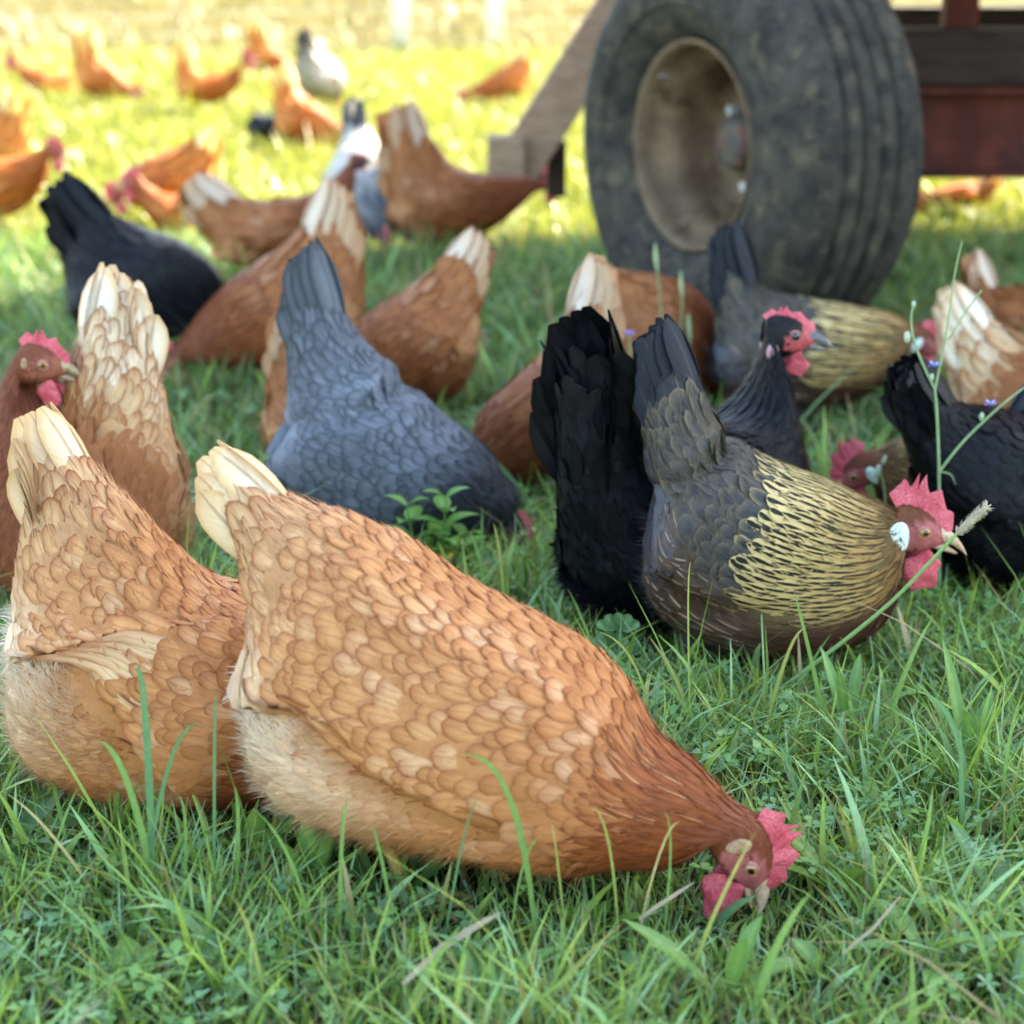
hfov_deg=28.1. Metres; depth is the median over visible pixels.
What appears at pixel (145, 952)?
broad leaf plant
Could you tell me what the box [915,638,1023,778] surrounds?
broad leaf plant
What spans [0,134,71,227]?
hen
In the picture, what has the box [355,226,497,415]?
hen
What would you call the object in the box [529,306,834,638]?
hen
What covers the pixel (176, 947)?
clover
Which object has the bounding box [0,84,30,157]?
hen
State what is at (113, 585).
hen
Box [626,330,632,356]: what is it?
tall weed
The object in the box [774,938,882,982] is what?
broad leaf plant
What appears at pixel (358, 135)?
hen
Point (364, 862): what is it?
broad leaf plant
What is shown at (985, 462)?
hen
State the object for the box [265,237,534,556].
hen
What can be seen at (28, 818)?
broad leaf plant
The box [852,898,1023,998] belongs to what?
broad leaf plant
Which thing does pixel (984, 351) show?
hen
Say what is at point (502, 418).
hen
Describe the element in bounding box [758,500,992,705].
seed stalk
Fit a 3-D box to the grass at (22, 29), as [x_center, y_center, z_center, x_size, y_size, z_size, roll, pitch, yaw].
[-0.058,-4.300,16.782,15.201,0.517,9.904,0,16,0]
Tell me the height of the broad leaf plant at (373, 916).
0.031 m
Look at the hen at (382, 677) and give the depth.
1.68 m
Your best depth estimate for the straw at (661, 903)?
1.64 m
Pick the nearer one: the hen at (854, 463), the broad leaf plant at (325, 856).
the broad leaf plant at (325, 856)
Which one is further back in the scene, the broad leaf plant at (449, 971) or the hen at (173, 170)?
the hen at (173, 170)
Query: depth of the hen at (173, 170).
5.52 m
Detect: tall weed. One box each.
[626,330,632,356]
[653,243,690,342]
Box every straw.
[402,912,500,984]
[638,882,693,919]
[842,896,900,953]
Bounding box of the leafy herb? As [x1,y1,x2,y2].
[383,486,488,569]
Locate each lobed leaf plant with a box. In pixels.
[591,613,643,661]
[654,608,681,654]
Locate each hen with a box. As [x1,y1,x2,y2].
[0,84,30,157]
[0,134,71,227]
[0,262,199,595]
[0,402,278,836]
[2,52,74,95]
[38,170,227,371]
[72,22,143,106]
[103,125,220,214]
[114,165,188,234]
[162,177,370,386]
[172,37,258,113]
[178,153,376,267]
[194,439,803,922]
[245,111,287,142]
[246,20,294,75]
[251,311,286,455]
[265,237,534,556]
[269,61,342,149]
[292,28,346,110]
[320,97,393,255]
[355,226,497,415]
[375,100,556,255]
[457,41,532,105]
[470,253,625,507]
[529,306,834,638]
[607,263,733,405]
[632,314,966,684]
[703,220,944,431]
[828,384,1023,580]
[880,353,1023,609]
[916,178,1001,213]
[932,280,1023,408]
[959,249,1023,332]
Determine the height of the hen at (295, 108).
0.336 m
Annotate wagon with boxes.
[487,0,1023,309]
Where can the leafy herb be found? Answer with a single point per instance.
(440, 530)
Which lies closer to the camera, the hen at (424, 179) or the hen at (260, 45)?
the hen at (424, 179)
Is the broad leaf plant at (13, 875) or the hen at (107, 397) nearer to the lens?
the broad leaf plant at (13, 875)
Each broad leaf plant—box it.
[0,786,110,860]
[0,842,109,909]
[69,936,199,1001]
[152,922,281,995]
[203,801,296,875]
[251,822,337,891]
[296,892,380,955]
[330,838,451,911]
[397,946,559,1013]
[550,900,645,941]
[609,950,701,1006]
[622,916,797,1006]
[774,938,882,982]
[783,824,902,896]
[799,646,921,740]
[819,773,925,833]
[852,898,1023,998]
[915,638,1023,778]
[934,822,1023,900]
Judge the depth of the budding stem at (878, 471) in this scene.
2.55 m
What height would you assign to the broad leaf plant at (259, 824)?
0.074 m
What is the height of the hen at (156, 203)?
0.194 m
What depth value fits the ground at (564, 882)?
1.81 m
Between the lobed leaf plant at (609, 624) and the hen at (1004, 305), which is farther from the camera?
the hen at (1004, 305)
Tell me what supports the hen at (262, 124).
on the ground at (564, 882)
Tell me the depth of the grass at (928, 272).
4.30 m
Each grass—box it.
[0,0,1023,54]
[0,25,1023,249]
[0,200,1023,531]
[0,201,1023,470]
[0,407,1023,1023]
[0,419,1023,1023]
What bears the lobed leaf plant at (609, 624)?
on the ground at (564, 882)
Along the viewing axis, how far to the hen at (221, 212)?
4.54 m
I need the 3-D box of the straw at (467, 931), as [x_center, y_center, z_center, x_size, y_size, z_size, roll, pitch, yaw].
[-0.050,0.330,1.566,0.087,0.036,0.017,-10,19,-31]
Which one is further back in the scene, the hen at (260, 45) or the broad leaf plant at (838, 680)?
the hen at (260, 45)
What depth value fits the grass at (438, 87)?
8.05 m
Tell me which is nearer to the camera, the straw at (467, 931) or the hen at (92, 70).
the straw at (467, 931)
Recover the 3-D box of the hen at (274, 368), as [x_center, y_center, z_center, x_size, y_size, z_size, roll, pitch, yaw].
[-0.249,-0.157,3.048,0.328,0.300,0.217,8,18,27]
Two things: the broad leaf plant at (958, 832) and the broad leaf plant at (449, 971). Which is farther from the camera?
the broad leaf plant at (958, 832)
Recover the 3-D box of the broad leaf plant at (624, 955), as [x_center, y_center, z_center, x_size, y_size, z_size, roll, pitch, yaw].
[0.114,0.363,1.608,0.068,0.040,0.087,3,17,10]
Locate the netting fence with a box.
[0,0,1023,60]
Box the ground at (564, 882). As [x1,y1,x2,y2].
[0,0,1023,1023]
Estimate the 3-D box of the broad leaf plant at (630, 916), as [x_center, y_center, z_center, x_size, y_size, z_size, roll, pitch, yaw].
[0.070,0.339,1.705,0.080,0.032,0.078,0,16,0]
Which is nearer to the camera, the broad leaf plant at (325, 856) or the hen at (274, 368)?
the broad leaf plant at (325, 856)
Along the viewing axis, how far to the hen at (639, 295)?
3.41 m
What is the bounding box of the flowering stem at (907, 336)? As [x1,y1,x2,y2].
[904,241,1023,606]
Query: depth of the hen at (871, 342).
3.33 m
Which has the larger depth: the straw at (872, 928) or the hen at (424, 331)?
the hen at (424, 331)
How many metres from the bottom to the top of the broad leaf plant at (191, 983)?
0.036 m
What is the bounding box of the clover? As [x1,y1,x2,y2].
[0,387,1023,1023]
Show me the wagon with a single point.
(808, 145)
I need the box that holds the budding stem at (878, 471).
[874,455,886,504]
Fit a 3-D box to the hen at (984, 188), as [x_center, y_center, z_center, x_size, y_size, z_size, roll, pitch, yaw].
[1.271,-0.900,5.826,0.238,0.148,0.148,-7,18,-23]
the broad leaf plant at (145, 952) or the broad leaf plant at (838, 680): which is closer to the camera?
the broad leaf plant at (145, 952)
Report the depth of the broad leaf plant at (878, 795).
1.92 m
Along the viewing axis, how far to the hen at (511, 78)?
9.04 m
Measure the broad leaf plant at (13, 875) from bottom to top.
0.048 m
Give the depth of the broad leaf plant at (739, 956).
1.59 m
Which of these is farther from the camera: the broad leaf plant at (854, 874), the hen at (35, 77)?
the hen at (35, 77)
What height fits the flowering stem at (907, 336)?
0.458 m
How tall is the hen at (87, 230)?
0.376 m
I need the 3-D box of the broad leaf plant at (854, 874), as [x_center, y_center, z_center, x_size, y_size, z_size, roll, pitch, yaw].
[0.278,0.302,1.784,0.118,0.059,0.124,10,19,31]
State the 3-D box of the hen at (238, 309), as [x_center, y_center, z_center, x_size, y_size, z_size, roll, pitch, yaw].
[-0.444,-0.406,3.674,0.404,0.385,0.214,-1,16,-3]
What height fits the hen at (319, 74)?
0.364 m
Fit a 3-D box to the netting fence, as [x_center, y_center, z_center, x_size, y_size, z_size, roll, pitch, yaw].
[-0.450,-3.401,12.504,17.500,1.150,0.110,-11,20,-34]
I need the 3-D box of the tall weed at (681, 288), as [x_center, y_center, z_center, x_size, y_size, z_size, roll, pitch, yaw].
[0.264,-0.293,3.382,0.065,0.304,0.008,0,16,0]
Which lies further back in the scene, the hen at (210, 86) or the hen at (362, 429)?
the hen at (210, 86)
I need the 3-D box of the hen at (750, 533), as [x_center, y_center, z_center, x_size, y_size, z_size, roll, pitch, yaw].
[0.316,-0.016,2.256,0.372,0.402,0.244,1,16,5]

